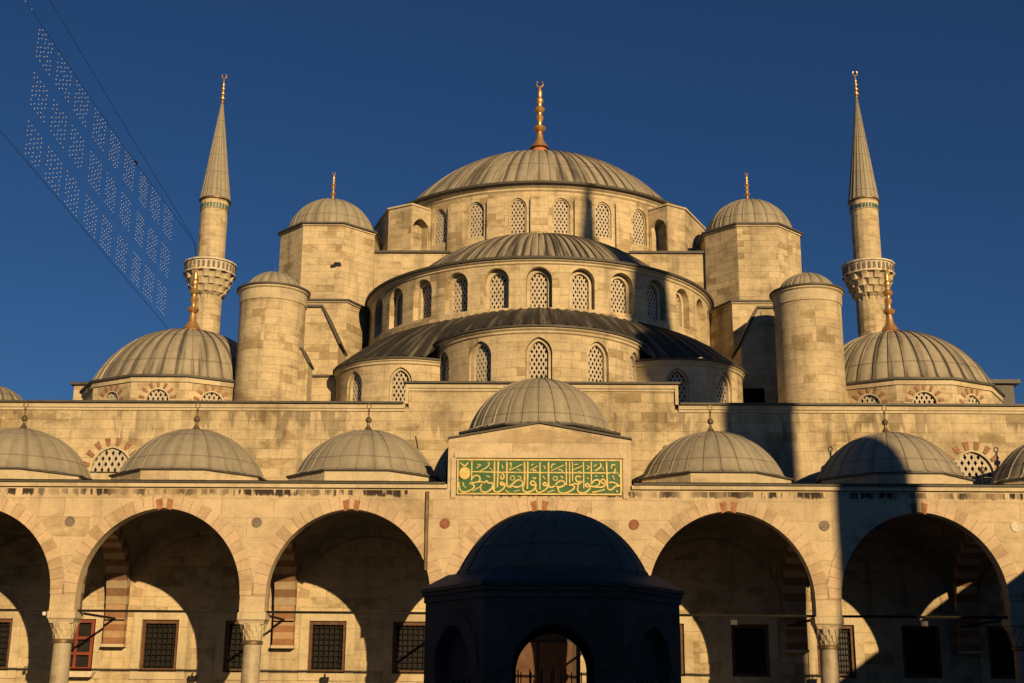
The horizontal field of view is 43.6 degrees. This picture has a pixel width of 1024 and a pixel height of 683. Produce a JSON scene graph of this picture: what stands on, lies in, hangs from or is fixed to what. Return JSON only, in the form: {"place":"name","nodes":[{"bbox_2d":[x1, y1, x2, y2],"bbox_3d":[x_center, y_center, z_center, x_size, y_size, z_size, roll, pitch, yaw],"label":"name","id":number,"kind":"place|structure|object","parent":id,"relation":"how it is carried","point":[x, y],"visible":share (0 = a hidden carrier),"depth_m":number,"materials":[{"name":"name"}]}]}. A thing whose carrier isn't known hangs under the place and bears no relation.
{"place":"outdoors","nodes":[
{"label":"outdoors","id":0,"kind":"place"},
{"bbox_2d":[0,0,1023,472],"label":"sky","id":1,"kind":"structure","parent":0,"point":[687,98],"materials":[{"name":"blue"}]},
{"bbox_3d":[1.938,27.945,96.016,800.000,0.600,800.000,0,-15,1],"label":"courtyard paving","id":2,"kind":"structure","parent":0,"visible":0},
{"bbox_2d":[183,74,236,333],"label":"minaret","id":3,"kind":"object","parent":2,"relation":"on","point":[216,274],"visible":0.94,"depth_m":80.15,"materials":[{"name":"stone"}]},
{"bbox_2d":[0,81,1023,682],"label":"mosque","id":4,"kind":"structure","parent":2,"relation":"on","point":[638,311],"depth_m":50.53,"materials":[{"name":"stone"}]},
{"bbox_2d":[0,619,12,669],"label":"window","id":5,"kind":"structure","parent":4,"relation":"in","point":[5,624],"depth_m":45.91,"materials":[{"name":"brown metal"}]},
{"bbox_2d":[45,619,95,676],"bbox_3d":[-15.578,10.895,45.527,1.700,2.000,0.560,0,-15,1],"label":"window","id":6,"kind":"structure","parent":4,"relation":"in","point":[81,658],"depth_m":45.65,"materials":[{"name":"red paint"}]},
{"bbox_2d":[83,437,135,472],"bbox_3d":[-14.815,4.226,47.525,2.234,1.302,0.230,0,-15,1],"label":"window","id":7,"kind":"structure","parent":4,"relation":"in","point":[107,460],"depth_m":47.48,"materials":[{"name":"stone"}]},
{"bbox_2d":[139,620,178,671],"bbox_3d":[-12.572,10.881,45.781,1.310,1.790,0.240,0,-15,1],"label":"window","id":8,"kind":"structure","parent":4,"relation":"in","point":[159,645],"depth_m":45.77,"materials":[{"name":"brown metal"}]},
{"bbox_2d":[223,621,260,671],"bbox_3d":[-9.572,10.890,45.718,1.310,1.790,0.240,0,-15,1],"label":"window","id":9,"kind":"structure","parent":4,"relation":"in","point":[233,655],"depth_m":45.69,"materials":[{"name":"brown metal"}]},
{"bbox_2d":[321,674,328,681],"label":"floodlight","id":10,"kind":"object","parent":4,"relation":"attached to","point":[324,679],"visible":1,"depth_m":45.00,"materials":[{"name":"black metal"}]},
{"bbox_2d":[308,621,345,672],"bbox_3d":[-6.573,10.900,45.655,1.310,1.790,0.240,0,-15,1],"label":"window","id":11,"kind":"structure","parent":4,"relation":"in","point":[327,640],"depth_m":45.65,"materials":[{"name":"brown metal"}]},
{"bbox_2d":[349,372,361,400],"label":"window","id":12,"kind":"structure","parent":4,"relation":"in","point":[355,387],"depth_m":52.83,"materials":[{"name":"stone"}]},
{"bbox_2d":[381,305,382,332],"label":"window","id":13,"kind":"structure","parent":4,"relation":"in","point":[382,305],"depth_m":59.48,"materials":[{"name":"stone"}]},
{"bbox_2d":[395,291,402,326],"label":"window","id":14,"kind":"structure","parent":4,"relation":"in","point":[399,301],"depth_m":57.88,"materials":[{"name":"stone"}]},
{"bbox_2d":[390,368,410,408],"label":"window","id":15,"kind":"structure","parent":4,"relation":"in","point":[397,388],"depth_m":52.02,"materials":[{"name":"stone"}]},
{"bbox_2d":[392,622,424,673],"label":"window","id":16,"kind":"structure","parent":4,"relation":"in","point":[408,637],"depth_m":45.59,"materials":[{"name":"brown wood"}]},
{"bbox_2d":[418,281,431,319],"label":"window","id":17,"kind":"structure","parent":4,"relation":"in","point":[425,293],"depth_m":56.55,"materials":[{"name":"stone"}]},
{"bbox_2d":[433,210,445,245],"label":"window","id":18,"kind":"structure","parent":4,"relation":"in","point":[440,217],"depth_m":63.94,"materials":[{"name":"stone"}]},
{"bbox_2d":[441,353,448,380],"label":"window","id":19,"kind":"structure","parent":4,"relation":"in","point":[445,365],"depth_m":52.25,"materials":[{"name":"stone"}]},
{"bbox_2d":[449,275,467,313],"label":"window","id":20,"kind":"structure","parent":4,"relation":"in","point":[458,290],"depth_m":55.54,"materials":[{"name":"stone"}]},
{"bbox_2d":[468,202,483,237],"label":"window","id":21,"kind":"structure","parent":4,"relation":"in","point":[476,211],"depth_m":62.92,"materials":[{"name":"stone"}]},
{"bbox_2d":[471,342,490,380],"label":"window","id":22,"kind":"structure","parent":4,"relation":"in","point":[481,356],"depth_m":50.52,"materials":[{"name":"stone"}]},
{"bbox_2d":[486,271,508,308],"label":"window","id":23,"kind":"structure","parent":4,"relation":"in","point":[497,284],"depth_m":54.90,"materials":[{"name":"stone"}]},
{"bbox_2d":[509,199,526,233],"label":"window","id":24,"kind":"structure","parent":4,"relation":"in","point":[517,209],"depth_m":62.38,"materials":[{"name":"stone"}]},
{"bbox_2d":[526,338,550,378],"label":"window","id":25,"kind":"structure","parent":4,"relation":"in","point":[538,355],"depth_m":49.82,"materials":[{"name":"stone"}]},
{"bbox_2d":[527,269,550,306],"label":"window","id":26,"kind":"structure","parent":4,"relation":"in","point":[538,281],"depth_m":54.68,"materials":[{"name":"stone"}]},
{"bbox_2d":[516,634,579,682],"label":"door","id":27,"kind":"structure","parent":4,"relation":"in","point":[547,652],"depth_m":45.45,"materials":[{"name":"brown wood"}]},
{"bbox_2d":[552,199,569,233],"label":"window","id":28,"kind":"structure","parent":4,"relation":"in","point":[560,208],"depth_m":62.32,"materials":[{"name":"stone"}]},
{"bbox_2d":[569,271,591,309],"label":"window","id":29,"kind":"structure","parent":4,"relation":"in","point":[580,283],"depth_m":54.84,"materials":[{"name":"stone"}]},
{"bbox_2d":[587,343,606,381],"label":"window","id":30,"kind":"structure","parent":4,"relation":"in","point":[596,357],"depth_m":50.41,"materials":[{"name":"stone"}]},
{"bbox_2d":[595,202,610,238],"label":"window","id":31,"kind":"structure","parent":4,"relation":"in","point":[602,212],"depth_m":62.78,"materials":[{"name":"stone"}]},
{"bbox_2d":[611,275,628,313],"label":"window","id":32,"kind":"structure","parent":4,"relation":"in","point":[619,285],"depth_m":55.39,"materials":[{"name":"stone"}]},
{"bbox_2d":[629,353,636,381],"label":"window","id":33,"kind":"structure","parent":4,"relation":"in","point":[632,364],"depth_m":52.08,"materials":[{"name":"stone"}]},
{"bbox_2d":[633,210,645,245],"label":"window","id":34,"kind":"structure","parent":4,"relation":"in","point":[638,217],"depth_m":63.72,"materials":[{"name":"stone"}]},
{"bbox_2d":[647,282,660,319],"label":"window","id":35,"kind":"structure","parent":4,"relation":"in","point":[653,294],"depth_m":56.34,"materials":[{"name":"stone"}]},
{"bbox_2d":[667,369,688,409],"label":"window","id":36,"kind":"structure","parent":4,"relation":"in","point":[677,375],"depth_m":51.79,"materials":[{"name":"stone"}]},
{"bbox_2d":[676,291,683,327],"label":"window","id":37,"kind":"structure","parent":4,"relation":"in","point":[679,302],"depth_m":57.61,"materials":[{"name":"stone"}]},
{"bbox_2d":[680,624,683,675],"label":"window","id":38,"kind":"structure","parent":4,"relation":"in","point":[681,625],"depth_m":45.28,"materials":[{"name":"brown wood"}]},
{"bbox_2d":[696,306,697,334],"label":"window","id":39,"kind":"structure","parent":4,"relation":"in","point":[696,306],"depth_m":59.15,"materials":[{"name":"stone"}]},
{"bbox_2d":[717,374,729,402],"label":"window","id":40,"kind":"structure","parent":4,"relation":"in","point":[723,390],"depth_m":52.50,"materials":[{"name":"stone"}]},
{"bbox_2d":[731,625,769,676],"bbox_3d":[8.424,10.945,45.339,1.310,1.790,0.240,0,-15,1],"label":"window","id":41,"kind":"structure","parent":4,"relation":"in","point":[750,645],"depth_m":45.33,"materials":[{"name":"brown wood"}]},
{"bbox_2d":[817,625,855,676],"bbox_3d":[11.423,10.954,45.275,1.310,1.790,0.240,0,-15,1],"label":"window","id":42,"kind":"structure","parent":4,"relation":"in","point":[846,658],"depth_m":45.22,"materials":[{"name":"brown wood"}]},
{"bbox_2d":[901,626,941,677],"bbox_3d":[14.422,10.963,45.212,1.310,1.790,0.240,0,-15,1],"label":"window","id":43,"kind":"structure","parent":4,"relation":"in","point":[921,649],"depth_m":45.21,"materials":[{"name":"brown wood"}]},
{"bbox_2d":[948,442,998,476],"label":"window","id":44,"kind":"structure","parent":4,"relation":"in","point":[969,462],"depth_m":46.81,"materials":[{"name":"stone"}]},
{"bbox_2d":[987,627,1015,678],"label":"window","id":45,"kind":"structure","parent":4,"relation":"in","point":[1001,655],"depth_m":45.14,"materials":[{"name":"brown wood"}]},
{"bbox_2d":[421,510,684,682],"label":"ablution fountain","id":46,"kind":"object","parent":2,"relation":"on","point":[599,596],"visible":1,"depth_m":23.08,"materials":[{"name":"stone"}]},
{"bbox_2d":[841,71,894,336],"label":"minaret","id":47,"kind":"object","parent":2,"relation":"on","point":[863,272],"visible":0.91,"depth_m":79.27,"materials":[{"name":"stone"}]},
{"bbox_3d":[-25.846,-17.466,14.563,4.560,44.177,4.560,0,-15,1],"label":"minaret","id":48,"kind":"object","parent":2,"relation":"on","visible":0},
{"bbox_2d":[0,130,166,328],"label":"cable","id":49,"kind":"object","parent":48,"relation":"attached to","point":[80,225],"visible":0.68,"depth_m":60.62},
{"bbox_2d":[24,0,195,312],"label":"light string","id":50,"kind":"object","parent":48,"relation":"hanging from","point":[135,161],"visible":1,"depth_m":63.70,"materials":[{"name":"white metal"}]},
{"bbox_2d":[50,0,194,246],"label":"cable","id":51,"kind":"object","parent":48,"relation":"attached to","point":[119,117],"visible":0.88,"depth_m":65.63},
{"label":"portico floor","id":52,"kind":"structure","parent":2,"relation":"on","visible":0},
{"bbox_2d":[0,378,1023,682],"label":"arcade","id":53,"kind":"object","parent":52,"relation":"on","point":[64,508],"visible":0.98,"depth_m":41.43,"materials":[{"name":"stone"}]},
{"bbox_2d":[188,672,196,680],"bbox_3d":[-11.287,11.832,45.175,0.280,0.300,0.145,0,-15,1],"label":"floodlight","id":54,"kind":"object","parent":53,"relation":"attached to","point":[192,678],"visible":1,"depth_m":45.10,"materials":[{"name":"black metal"}]},
{"bbox_2d":[457,459,621,495],"bbox_3d":[0.875,4.365,41.226,5.300,1.155,0.095,0,-15,1],"label":"inscription panel","id":55,"kind":"object","parent":53,"relation":"attached to","point":[539,476],"visible":1,"depth_m":41.22,"materials":[{"name":"green ceramic"}]},
{"bbox_2d":[729,617,737,624],"bbox_3d":[6.974,8.784,40.313,0.280,0.300,0.145,0,-15,1],"label":"floodlight","id":56,"kind":"object","parent":53,"relation":"attached to","point":[733,621],"visible":1,"depth_m":40.23,"materials":[{"name":"black metal"}]},
{"bbox_2d":[918,618,928,626],"bbox_3d":[12.923,8.802,40.188,0.280,0.300,0.145,0,-15,1],"label":"floodlight","id":57,"kind":"object","parent":53,"relation":"attached to","point":[923,623],"visible":1,"depth_m":40.11,"materials":[{"name":"black metal"}]}
]}

